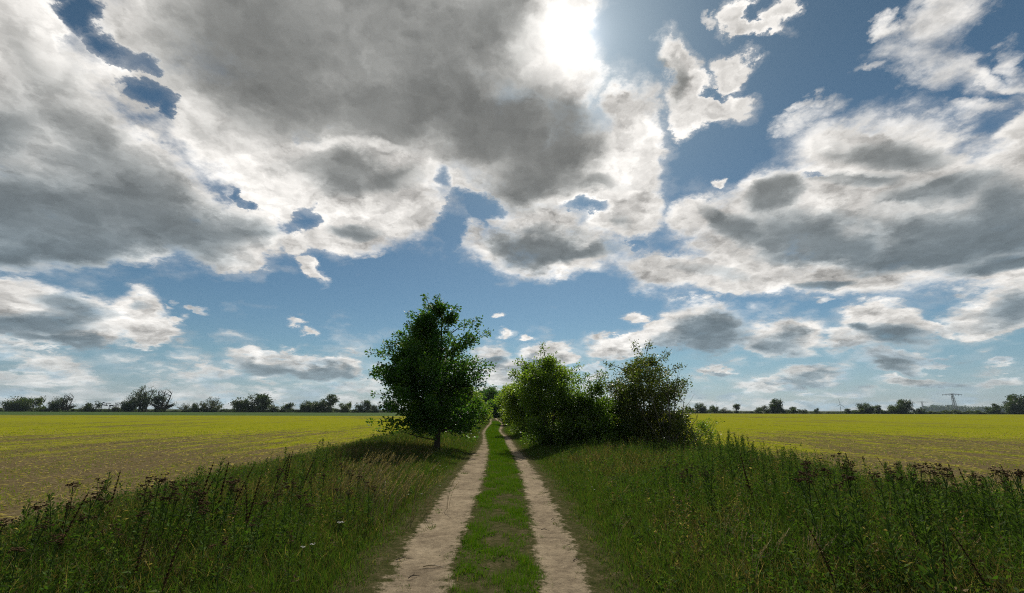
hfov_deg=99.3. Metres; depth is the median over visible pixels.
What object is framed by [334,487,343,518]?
tansy plant
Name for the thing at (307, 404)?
hedge tree
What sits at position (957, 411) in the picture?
hedge bush
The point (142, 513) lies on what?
tansy plant
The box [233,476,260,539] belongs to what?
dock plant
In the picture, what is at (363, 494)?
grass tuft
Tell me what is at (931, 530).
mugwort plant
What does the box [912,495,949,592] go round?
mugwort plant
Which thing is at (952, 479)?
mugwort plant
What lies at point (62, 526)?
dock plant
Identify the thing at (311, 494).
tansy plant
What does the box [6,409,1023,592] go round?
ground
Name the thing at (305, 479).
dock plant
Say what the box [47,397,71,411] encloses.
hedge tree
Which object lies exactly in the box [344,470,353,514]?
tansy plant
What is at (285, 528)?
mugwort plant
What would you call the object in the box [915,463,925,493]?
tansy plant
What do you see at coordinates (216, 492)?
mugwort plant
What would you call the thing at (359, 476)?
tansy plant
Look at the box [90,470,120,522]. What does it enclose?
dock plant
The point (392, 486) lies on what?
grass tuft
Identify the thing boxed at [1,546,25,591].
tansy plant
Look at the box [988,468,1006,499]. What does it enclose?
tansy plant
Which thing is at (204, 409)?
hedge bush
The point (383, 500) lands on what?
grass tuft
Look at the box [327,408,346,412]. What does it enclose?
hedge bush
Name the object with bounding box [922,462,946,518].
tansy plant
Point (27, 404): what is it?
hedge bush
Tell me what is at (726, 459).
mugwort plant
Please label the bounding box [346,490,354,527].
tansy plant
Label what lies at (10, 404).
hedge bush
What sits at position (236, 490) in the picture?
tansy plant
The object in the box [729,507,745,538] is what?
grass tuft
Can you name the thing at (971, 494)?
mugwort plant
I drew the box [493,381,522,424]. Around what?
willow bush
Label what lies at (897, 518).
mugwort plant
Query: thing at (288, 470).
dock plant
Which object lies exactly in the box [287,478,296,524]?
tansy plant
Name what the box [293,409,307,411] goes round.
hedge bush
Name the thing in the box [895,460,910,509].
mugwort plant
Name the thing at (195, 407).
hedge bush
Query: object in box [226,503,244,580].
tansy plant
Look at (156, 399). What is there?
hedge tree
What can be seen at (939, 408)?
forest
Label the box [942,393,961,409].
pylon
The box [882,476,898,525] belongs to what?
mugwort plant
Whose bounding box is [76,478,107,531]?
tansy plant
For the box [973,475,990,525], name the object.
tansy plant
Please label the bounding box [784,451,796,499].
mugwort plant
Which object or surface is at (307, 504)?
tansy plant
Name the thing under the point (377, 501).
grass tuft
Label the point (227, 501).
mugwort plant
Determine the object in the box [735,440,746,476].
mugwort plant
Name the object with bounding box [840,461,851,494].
tansy plant
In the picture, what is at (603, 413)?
elder bush
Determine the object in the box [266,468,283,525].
tansy plant
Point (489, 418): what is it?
shrub
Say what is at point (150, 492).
tansy plant
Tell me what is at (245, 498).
mugwort plant
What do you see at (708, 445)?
mugwort plant
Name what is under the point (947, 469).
tansy plant
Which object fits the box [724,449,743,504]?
mugwort plant
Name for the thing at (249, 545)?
tansy plant
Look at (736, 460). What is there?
mugwort plant
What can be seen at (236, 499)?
dock plant
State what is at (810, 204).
sky
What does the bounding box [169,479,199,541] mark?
tansy plant
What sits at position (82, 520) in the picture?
tansy plant
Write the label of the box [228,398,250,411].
hedge tree
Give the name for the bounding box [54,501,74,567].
tansy plant
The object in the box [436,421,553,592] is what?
grass
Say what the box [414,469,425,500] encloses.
grass tuft
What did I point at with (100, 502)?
mugwort plant
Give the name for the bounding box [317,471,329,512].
tansy plant
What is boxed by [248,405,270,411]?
hedge bush
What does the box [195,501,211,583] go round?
tansy plant
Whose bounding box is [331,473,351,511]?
plant
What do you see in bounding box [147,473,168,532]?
tansy plant
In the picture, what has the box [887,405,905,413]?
hedge tree
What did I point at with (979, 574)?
dock plant
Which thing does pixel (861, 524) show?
mugwort plant
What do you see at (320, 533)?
meadow
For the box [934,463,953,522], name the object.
tansy plant
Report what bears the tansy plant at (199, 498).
on the ground at (633, 502)
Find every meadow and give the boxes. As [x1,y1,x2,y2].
[0,420,488,592]
[500,418,1023,592]
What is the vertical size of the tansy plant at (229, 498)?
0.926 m
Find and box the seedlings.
[0,422,1023,523]
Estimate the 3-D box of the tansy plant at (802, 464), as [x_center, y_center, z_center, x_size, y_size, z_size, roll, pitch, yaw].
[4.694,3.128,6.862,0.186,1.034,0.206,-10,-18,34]
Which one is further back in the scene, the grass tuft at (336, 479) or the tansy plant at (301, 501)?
the grass tuft at (336, 479)
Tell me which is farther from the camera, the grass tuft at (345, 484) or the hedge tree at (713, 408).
the hedge tree at (713, 408)
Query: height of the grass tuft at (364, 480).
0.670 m
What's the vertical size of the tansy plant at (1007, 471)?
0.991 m
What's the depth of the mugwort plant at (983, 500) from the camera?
5.26 m
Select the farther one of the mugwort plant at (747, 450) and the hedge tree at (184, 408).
the hedge tree at (184, 408)
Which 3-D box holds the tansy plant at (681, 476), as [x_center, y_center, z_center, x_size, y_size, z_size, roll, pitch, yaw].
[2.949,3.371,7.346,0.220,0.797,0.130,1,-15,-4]
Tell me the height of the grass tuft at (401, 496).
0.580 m
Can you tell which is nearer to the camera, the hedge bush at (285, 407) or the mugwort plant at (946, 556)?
the mugwort plant at (946, 556)
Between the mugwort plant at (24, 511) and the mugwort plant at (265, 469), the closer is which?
the mugwort plant at (24, 511)
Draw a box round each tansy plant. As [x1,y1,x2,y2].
[0,518,16,566]
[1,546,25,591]
[14,516,54,584]
[23,501,47,554]
[41,534,65,591]
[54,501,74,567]
[64,481,81,525]
[67,513,97,569]
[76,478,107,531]
[80,491,102,555]
[87,498,113,543]
[100,524,123,592]
[125,492,154,549]
[128,510,148,558]
[129,488,155,536]
[136,475,156,536]
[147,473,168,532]
[149,494,174,556]
[153,484,178,541]
[155,477,176,527]
[165,493,181,544]
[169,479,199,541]
[182,492,202,544]
[183,489,207,536]
[185,501,210,554]
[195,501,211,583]
[207,536,228,592]
[210,480,236,546]
[216,477,242,537]
[225,488,240,535]
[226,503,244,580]
[236,516,259,579]
[246,500,268,562]
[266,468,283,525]
[278,483,296,535]
[283,531,294,592]
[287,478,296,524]
[293,492,307,547]
[297,503,313,551]
[308,474,316,518]
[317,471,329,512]
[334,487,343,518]
[337,463,345,497]
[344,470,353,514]
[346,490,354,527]
[349,475,362,520]
[364,485,376,516]
[365,482,371,523]
[679,471,690,508]
[794,466,828,558]
[798,462,832,548]
[798,472,822,554]
[801,460,811,507]
[815,467,830,506]
[825,469,838,509]
[831,453,845,484]
[831,484,847,534]
[836,470,864,546]
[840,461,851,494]
[846,461,863,500]
[867,472,884,513]
[884,468,900,512]
[884,472,904,522]
[892,463,904,490]
[896,476,908,513]
[907,473,930,527]
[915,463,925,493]
[921,481,932,499]
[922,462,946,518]
[930,479,947,505]
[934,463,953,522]
[935,464,950,503]
[967,473,981,506]
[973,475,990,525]
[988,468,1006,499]
[991,466,1011,497]
[998,480,1017,511]
[1001,469,1023,502]
[1006,470,1023,497]
[1007,470,1023,502]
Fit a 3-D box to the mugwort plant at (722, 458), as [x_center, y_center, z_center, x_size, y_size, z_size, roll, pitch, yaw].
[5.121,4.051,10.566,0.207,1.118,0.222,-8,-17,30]
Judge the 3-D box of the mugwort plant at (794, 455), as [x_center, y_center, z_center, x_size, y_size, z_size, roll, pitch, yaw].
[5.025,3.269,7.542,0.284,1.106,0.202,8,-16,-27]
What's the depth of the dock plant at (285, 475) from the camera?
7.77 m
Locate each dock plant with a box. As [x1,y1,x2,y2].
[33,492,88,569]
[37,501,68,556]
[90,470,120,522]
[116,519,149,591]
[145,529,184,592]
[191,469,219,525]
[194,462,213,527]
[214,462,228,524]
[219,464,254,522]
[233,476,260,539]
[239,483,254,543]
[243,493,266,554]
[273,456,288,493]
[282,454,289,490]
[285,451,292,485]
[289,456,315,503]
[739,454,750,504]
[742,465,759,517]
[803,519,844,592]
[942,541,947,592]
[948,527,988,591]
[958,467,973,507]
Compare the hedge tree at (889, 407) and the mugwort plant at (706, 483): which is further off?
the hedge tree at (889, 407)
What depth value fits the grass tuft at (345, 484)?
7.95 m
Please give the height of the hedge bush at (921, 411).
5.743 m
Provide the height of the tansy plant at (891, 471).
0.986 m
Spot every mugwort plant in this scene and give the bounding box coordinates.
[0,498,31,576]
[37,493,61,562]
[90,471,112,534]
[90,480,108,531]
[148,490,165,545]
[177,466,201,530]
[186,465,204,518]
[206,458,224,530]
[208,475,217,517]
[225,477,234,527]
[240,478,250,520]
[245,494,265,554]
[262,458,268,486]
[276,491,290,551]
[281,446,289,479]
[283,452,290,477]
[296,454,305,492]
[297,463,305,500]
[310,445,318,480]
[310,448,319,479]
[317,440,321,468]
[319,438,325,468]
[321,441,329,472]
[325,443,330,476]
[697,441,709,471]
[697,451,716,511]
[698,439,709,488]
[704,440,718,488]
[704,443,717,501]
[715,446,722,473]
[716,436,727,475]
[718,440,726,470]
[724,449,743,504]
[725,440,733,473]
[726,431,732,460]
[729,443,737,478]
[731,448,741,477]
[734,448,742,481]
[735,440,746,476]
[740,434,747,461]
[741,435,748,469]
[744,443,750,473]
[748,443,754,471]
[754,447,761,484]
[758,450,777,507]
[766,455,778,498]
[778,446,785,479]
[782,448,788,475]
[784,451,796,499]
[789,453,798,489]
[792,452,806,498]
[818,462,832,500]
[828,468,858,557]
[839,475,848,511]
[840,455,861,497]
[848,480,886,586]
[875,478,914,589]
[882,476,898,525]
[883,460,895,500]
[883,463,897,504]
[886,473,930,570]
[893,472,927,561]
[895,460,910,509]
[902,471,939,554]
[903,470,930,554]
[907,463,930,526]
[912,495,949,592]
[916,483,944,537]
[920,478,934,512]
[931,490,961,592]
[936,476,953,518]
[948,472,977,545]
[952,488,968,533]
[964,481,989,543]
[967,470,975,498]
[970,478,986,524]
[978,478,994,545]
[979,481,995,546]
[980,476,1016,560]
[987,475,1021,539]
[1001,480,1012,514]
[1004,480,1023,570]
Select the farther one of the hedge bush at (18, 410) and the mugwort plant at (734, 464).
the hedge bush at (18, 410)
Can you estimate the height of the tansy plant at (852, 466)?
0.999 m
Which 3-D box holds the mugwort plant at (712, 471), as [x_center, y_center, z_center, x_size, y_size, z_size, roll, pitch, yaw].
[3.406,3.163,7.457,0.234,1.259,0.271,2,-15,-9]
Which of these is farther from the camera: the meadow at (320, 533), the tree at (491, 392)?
the tree at (491, 392)
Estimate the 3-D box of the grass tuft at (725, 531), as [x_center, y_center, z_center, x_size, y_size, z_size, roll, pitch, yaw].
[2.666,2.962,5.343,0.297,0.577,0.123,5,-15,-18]
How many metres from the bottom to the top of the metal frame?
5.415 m
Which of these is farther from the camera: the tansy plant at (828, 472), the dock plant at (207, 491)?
the tansy plant at (828, 472)
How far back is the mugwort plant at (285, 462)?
9.34 m
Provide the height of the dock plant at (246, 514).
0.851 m
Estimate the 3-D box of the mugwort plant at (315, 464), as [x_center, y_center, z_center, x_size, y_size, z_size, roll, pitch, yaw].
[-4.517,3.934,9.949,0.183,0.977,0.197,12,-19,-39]
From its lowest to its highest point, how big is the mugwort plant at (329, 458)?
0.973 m
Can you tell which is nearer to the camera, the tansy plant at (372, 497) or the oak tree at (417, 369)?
the tansy plant at (372, 497)
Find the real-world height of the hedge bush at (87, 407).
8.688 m
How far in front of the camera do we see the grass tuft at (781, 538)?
4.72 m
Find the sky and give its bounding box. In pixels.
[0,0,1023,410]
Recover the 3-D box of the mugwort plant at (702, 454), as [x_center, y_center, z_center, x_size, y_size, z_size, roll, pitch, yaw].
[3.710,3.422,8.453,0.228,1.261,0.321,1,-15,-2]
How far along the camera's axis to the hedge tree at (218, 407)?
250.26 m
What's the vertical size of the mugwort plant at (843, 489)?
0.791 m
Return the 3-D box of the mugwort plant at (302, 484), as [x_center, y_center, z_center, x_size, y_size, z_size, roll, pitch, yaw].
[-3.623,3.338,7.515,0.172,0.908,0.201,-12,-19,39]
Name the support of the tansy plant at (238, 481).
on the ground at (633, 502)
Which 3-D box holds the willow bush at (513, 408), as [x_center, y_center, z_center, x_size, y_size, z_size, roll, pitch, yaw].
[1.052,8.105,31.297,4.753,4.528,4.516,0,-15,0]
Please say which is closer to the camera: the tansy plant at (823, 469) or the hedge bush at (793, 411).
the tansy plant at (823, 469)
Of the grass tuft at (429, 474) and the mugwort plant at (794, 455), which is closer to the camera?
the mugwort plant at (794, 455)
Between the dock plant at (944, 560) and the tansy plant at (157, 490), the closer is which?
the dock plant at (944, 560)
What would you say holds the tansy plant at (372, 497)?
on the ground at (633, 502)
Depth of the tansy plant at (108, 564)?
3.97 m
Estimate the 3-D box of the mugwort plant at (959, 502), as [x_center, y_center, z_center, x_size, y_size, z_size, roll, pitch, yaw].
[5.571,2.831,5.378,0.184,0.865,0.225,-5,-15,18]
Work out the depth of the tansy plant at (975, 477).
6.40 m
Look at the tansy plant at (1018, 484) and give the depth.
6.08 m
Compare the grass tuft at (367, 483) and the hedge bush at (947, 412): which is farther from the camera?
the hedge bush at (947, 412)
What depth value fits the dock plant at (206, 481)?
5.84 m
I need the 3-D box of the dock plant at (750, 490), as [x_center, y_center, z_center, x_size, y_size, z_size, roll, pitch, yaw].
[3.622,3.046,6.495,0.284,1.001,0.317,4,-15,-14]
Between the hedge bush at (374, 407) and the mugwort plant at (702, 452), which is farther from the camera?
the hedge bush at (374, 407)
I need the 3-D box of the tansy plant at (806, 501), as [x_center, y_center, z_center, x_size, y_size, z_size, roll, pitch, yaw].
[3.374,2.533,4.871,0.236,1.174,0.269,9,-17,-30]
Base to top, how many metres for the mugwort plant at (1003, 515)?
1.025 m
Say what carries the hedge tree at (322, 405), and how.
on the ground at (633, 502)
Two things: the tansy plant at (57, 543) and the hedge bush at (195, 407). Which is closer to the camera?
the tansy plant at (57, 543)
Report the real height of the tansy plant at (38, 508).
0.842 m
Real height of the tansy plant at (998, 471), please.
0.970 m
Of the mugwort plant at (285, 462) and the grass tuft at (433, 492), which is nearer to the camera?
the grass tuft at (433, 492)
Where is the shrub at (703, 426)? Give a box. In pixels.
[685,415,724,447]
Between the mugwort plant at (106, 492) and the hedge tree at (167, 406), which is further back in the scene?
the hedge tree at (167, 406)
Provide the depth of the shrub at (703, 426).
18.52 m
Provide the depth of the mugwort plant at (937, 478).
6.35 m
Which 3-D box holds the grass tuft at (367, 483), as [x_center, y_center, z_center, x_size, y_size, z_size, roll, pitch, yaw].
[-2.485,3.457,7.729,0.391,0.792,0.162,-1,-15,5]
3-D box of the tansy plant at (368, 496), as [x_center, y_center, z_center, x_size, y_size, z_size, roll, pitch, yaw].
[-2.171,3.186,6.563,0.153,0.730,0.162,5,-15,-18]
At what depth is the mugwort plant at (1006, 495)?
6.20 m
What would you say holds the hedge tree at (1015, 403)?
on the ground at (633, 502)
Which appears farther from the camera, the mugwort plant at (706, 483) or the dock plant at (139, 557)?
the mugwort plant at (706, 483)
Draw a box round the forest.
[920,404,1005,411]
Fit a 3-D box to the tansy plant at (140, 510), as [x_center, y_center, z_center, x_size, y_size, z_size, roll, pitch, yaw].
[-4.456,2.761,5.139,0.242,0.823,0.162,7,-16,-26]
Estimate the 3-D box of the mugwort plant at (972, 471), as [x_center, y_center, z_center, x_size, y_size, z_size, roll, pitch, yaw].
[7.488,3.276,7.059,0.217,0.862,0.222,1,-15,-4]
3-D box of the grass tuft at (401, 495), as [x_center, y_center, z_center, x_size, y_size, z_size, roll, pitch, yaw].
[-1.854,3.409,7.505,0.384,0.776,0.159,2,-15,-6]
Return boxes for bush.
[0,396,37,411]
[8,407,27,411]
[15,395,45,411]
[79,401,101,411]
[116,407,136,411]
[188,401,204,411]
[201,407,209,411]
[210,407,226,411]
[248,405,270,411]
[267,402,295,411]
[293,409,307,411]
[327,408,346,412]
[337,402,356,412]
[370,403,380,412]
[448,383,480,432]
[474,391,493,421]
[484,399,501,417]
[493,380,555,434]
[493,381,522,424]
[507,342,597,447]
[566,369,636,445]
[600,339,715,444]
[753,410,765,413]
[755,405,768,413]
[783,409,801,413]
[851,408,866,413]
[912,407,926,413]
[940,409,961,413]
[942,410,954,413]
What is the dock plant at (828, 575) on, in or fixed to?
on the ground at (633, 502)
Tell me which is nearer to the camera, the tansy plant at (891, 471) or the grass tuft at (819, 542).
the grass tuft at (819, 542)
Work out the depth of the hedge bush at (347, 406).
249.29 m
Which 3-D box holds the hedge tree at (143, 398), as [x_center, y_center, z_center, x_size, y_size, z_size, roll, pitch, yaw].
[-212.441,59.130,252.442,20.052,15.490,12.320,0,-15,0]
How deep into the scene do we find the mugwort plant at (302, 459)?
7.83 m
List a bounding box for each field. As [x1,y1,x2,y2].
[0,411,399,415]
[0,415,406,526]
[548,413,1023,498]
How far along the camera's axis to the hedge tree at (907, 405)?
269.69 m
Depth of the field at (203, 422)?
24.08 m
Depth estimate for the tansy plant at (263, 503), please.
4.92 m
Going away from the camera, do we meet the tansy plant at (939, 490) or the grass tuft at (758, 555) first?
the grass tuft at (758, 555)
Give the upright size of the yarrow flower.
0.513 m
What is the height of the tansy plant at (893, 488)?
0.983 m
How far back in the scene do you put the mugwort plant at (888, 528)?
4.14 m
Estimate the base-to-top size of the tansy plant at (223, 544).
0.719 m
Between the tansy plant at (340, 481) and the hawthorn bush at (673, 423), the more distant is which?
the hawthorn bush at (673, 423)
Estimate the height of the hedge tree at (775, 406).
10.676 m
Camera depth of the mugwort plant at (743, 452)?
10.14 m
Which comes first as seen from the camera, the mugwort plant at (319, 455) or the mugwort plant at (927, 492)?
the mugwort plant at (927, 492)
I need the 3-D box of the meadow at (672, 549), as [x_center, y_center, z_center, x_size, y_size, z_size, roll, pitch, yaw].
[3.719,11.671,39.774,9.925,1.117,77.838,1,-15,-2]
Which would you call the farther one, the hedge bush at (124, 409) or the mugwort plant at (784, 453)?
the hedge bush at (124, 409)
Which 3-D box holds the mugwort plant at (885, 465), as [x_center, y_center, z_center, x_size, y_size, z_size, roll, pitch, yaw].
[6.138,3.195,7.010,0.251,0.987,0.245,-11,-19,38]
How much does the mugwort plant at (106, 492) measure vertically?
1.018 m
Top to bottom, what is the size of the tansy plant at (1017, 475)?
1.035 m
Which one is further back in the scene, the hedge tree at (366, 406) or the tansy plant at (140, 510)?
the hedge tree at (366, 406)
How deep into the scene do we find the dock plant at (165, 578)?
3.85 m
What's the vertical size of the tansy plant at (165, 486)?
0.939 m
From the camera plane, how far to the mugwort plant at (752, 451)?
10.09 m
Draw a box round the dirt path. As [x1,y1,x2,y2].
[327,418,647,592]
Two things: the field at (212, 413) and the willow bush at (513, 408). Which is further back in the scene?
the field at (212, 413)
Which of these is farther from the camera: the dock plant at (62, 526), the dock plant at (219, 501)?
the dock plant at (219, 501)
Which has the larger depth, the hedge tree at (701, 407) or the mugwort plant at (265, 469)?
the hedge tree at (701, 407)
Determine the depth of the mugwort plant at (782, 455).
8.88 m
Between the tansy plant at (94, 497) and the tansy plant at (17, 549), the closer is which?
the tansy plant at (17, 549)
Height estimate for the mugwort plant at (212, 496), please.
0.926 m
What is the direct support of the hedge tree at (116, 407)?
on the ground at (633, 502)
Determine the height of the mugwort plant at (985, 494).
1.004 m
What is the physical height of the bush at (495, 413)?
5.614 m
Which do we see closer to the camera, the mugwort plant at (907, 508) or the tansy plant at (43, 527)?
the tansy plant at (43, 527)
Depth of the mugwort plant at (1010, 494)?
4.14 m
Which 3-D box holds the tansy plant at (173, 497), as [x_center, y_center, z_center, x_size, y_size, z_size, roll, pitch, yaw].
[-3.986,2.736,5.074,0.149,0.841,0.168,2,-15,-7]
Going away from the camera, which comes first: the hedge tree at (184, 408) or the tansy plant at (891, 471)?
the tansy plant at (891, 471)
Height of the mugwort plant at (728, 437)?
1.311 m
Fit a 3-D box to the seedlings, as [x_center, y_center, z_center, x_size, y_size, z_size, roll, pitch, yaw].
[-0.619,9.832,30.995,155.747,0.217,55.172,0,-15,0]
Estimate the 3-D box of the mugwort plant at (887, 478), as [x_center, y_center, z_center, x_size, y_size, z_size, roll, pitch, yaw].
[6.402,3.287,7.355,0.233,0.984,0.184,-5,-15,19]
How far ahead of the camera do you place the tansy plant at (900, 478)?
6.37 m
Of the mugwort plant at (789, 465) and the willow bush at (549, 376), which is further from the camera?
the willow bush at (549, 376)
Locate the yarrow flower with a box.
[295,546,304,592]
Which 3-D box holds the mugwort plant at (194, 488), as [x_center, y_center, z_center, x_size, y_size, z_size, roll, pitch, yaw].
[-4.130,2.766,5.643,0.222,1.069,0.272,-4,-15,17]
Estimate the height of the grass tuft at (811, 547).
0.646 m
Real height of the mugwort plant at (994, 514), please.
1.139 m
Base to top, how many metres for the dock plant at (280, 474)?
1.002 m
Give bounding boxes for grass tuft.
[330,464,354,494]
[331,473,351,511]
[339,464,360,506]
[354,468,375,493]
[357,479,371,512]
[361,469,379,504]
[368,479,397,528]
[373,479,402,526]
[379,470,399,509]
[382,481,408,535]
[385,471,402,506]
[392,475,415,517]
[393,474,414,509]
[394,479,410,512]
[400,469,419,504]
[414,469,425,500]
[421,460,439,490]
[424,468,445,512]
[720,513,739,561]
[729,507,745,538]
[743,533,770,587]
[761,522,789,584]
[803,528,831,584]
[811,522,837,577]
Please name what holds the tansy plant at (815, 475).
on the ground at (633, 502)
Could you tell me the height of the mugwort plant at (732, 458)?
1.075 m
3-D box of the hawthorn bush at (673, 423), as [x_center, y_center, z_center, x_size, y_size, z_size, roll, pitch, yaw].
[6.380,4.388,19.541,4.526,5.119,4.286,-4,-15,16]
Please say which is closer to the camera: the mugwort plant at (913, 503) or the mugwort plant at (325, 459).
the mugwort plant at (913, 503)
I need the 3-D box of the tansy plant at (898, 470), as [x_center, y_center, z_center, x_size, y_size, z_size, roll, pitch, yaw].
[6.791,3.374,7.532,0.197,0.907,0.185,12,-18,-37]
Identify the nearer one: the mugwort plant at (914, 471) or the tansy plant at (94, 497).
the tansy plant at (94, 497)
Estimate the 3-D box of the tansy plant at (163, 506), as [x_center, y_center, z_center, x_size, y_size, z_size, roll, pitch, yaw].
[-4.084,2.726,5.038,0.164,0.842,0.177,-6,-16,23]
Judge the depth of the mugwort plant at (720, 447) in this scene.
10.30 m
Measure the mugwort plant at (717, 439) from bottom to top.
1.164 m
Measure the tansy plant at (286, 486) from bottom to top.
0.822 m
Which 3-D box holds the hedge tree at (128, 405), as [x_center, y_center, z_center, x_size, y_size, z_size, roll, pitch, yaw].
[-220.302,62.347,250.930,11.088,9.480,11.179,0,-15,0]
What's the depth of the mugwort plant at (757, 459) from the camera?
8.79 m
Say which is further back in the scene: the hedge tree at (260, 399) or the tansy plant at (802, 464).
the hedge tree at (260, 399)
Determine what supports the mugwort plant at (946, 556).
on the ground at (633, 502)
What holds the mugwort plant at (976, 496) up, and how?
on the ground at (633, 502)
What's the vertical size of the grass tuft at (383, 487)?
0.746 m
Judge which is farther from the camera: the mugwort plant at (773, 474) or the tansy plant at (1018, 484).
the mugwort plant at (773, 474)
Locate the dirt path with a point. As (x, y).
(559, 566)
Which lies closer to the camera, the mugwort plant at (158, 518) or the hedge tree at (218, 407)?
the mugwort plant at (158, 518)
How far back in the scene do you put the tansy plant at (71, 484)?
5.52 m
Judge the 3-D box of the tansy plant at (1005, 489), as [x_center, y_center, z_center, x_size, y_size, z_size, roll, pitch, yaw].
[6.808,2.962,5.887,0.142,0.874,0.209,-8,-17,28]
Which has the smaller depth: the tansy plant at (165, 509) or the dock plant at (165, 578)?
the dock plant at (165, 578)
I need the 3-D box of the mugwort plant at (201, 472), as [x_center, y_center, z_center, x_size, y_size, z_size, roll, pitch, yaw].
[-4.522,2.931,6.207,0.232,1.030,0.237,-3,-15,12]
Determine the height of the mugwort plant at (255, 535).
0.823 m
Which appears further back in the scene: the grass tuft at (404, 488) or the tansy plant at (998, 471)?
the grass tuft at (404, 488)
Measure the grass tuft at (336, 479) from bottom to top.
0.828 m
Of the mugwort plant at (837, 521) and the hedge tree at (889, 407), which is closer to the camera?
the mugwort plant at (837, 521)
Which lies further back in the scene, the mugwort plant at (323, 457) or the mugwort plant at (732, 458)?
the mugwort plant at (323, 457)
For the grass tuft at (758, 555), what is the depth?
4.44 m
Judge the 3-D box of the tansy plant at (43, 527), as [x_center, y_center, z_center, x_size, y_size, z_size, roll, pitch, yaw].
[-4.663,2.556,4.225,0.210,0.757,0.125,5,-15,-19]
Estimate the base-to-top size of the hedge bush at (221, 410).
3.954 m
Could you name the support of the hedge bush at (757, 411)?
on the ground at (633, 502)
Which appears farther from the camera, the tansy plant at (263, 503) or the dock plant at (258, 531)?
the dock plant at (258, 531)
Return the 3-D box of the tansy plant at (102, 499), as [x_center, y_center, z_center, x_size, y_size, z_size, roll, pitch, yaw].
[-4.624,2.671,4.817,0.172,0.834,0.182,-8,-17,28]
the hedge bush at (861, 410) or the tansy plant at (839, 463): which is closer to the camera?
the tansy plant at (839, 463)
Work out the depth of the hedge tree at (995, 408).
270.21 m
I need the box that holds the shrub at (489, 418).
[484,402,493,421]
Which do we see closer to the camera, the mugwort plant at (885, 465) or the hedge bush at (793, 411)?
the mugwort plant at (885, 465)
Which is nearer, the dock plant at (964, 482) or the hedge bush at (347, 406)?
the dock plant at (964, 482)
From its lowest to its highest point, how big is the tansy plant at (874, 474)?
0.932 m
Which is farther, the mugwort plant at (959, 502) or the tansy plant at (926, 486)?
the tansy plant at (926, 486)
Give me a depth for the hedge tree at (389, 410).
249.75 m
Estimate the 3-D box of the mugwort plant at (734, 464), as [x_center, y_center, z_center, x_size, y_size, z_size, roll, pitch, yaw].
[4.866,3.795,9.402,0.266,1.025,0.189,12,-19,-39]
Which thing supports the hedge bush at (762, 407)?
on the ground at (633, 502)
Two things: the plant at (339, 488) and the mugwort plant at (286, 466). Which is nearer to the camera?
the plant at (339, 488)
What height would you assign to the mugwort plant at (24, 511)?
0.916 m
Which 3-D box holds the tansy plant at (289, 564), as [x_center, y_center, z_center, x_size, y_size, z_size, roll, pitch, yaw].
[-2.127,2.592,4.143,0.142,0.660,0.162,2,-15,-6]
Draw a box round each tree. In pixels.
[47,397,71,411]
[55,393,76,410]
[113,402,120,411]
[119,397,138,411]
[128,385,161,411]
[146,389,176,411]
[151,394,166,411]
[177,403,191,410]
[199,396,223,411]
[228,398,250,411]
[232,393,273,411]
[299,400,315,411]
[305,394,339,412]
[354,399,371,412]
[364,293,496,448]
[385,399,399,412]
[478,384,500,401]
[694,402,706,412]
[709,405,720,412]
[733,404,740,412]
[766,398,784,413]
[855,402,878,413]
[874,404,881,413]
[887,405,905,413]
[891,399,915,413]
[983,403,1003,413]
[1001,393,1023,413]
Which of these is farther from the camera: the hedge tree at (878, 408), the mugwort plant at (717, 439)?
the hedge tree at (878, 408)
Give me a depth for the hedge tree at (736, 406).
269.69 m
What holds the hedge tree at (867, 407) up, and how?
on the ground at (633, 502)
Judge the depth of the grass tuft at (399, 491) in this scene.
7.61 m
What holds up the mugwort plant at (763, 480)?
on the ground at (633, 502)
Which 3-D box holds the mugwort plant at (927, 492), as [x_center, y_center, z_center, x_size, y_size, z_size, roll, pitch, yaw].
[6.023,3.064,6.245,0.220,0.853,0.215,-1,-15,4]
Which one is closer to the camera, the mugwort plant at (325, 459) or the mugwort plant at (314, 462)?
the mugwort plant at (314, 462)
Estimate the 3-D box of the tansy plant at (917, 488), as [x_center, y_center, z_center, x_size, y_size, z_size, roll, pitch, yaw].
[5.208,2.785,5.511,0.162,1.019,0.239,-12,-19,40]
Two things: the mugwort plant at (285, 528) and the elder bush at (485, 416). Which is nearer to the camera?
the mugwort plant at (285, 528)
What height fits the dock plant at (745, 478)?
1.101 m
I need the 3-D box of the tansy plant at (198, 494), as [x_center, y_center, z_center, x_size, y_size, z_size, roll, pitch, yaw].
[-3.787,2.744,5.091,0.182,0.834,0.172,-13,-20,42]
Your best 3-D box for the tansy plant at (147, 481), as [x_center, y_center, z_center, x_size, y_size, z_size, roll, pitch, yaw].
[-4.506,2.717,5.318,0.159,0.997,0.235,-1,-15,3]
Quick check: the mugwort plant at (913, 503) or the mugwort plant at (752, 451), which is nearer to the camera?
the mugwort plant at (913, 503)
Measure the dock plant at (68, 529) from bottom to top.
0.952 m
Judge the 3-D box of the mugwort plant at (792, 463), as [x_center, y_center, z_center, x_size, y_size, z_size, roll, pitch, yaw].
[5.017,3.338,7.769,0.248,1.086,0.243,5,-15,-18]
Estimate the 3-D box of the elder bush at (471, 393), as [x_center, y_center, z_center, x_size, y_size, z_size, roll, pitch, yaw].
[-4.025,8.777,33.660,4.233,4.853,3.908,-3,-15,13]
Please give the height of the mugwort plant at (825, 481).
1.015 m
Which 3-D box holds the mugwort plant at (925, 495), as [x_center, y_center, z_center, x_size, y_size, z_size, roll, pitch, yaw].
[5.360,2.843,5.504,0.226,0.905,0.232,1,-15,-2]

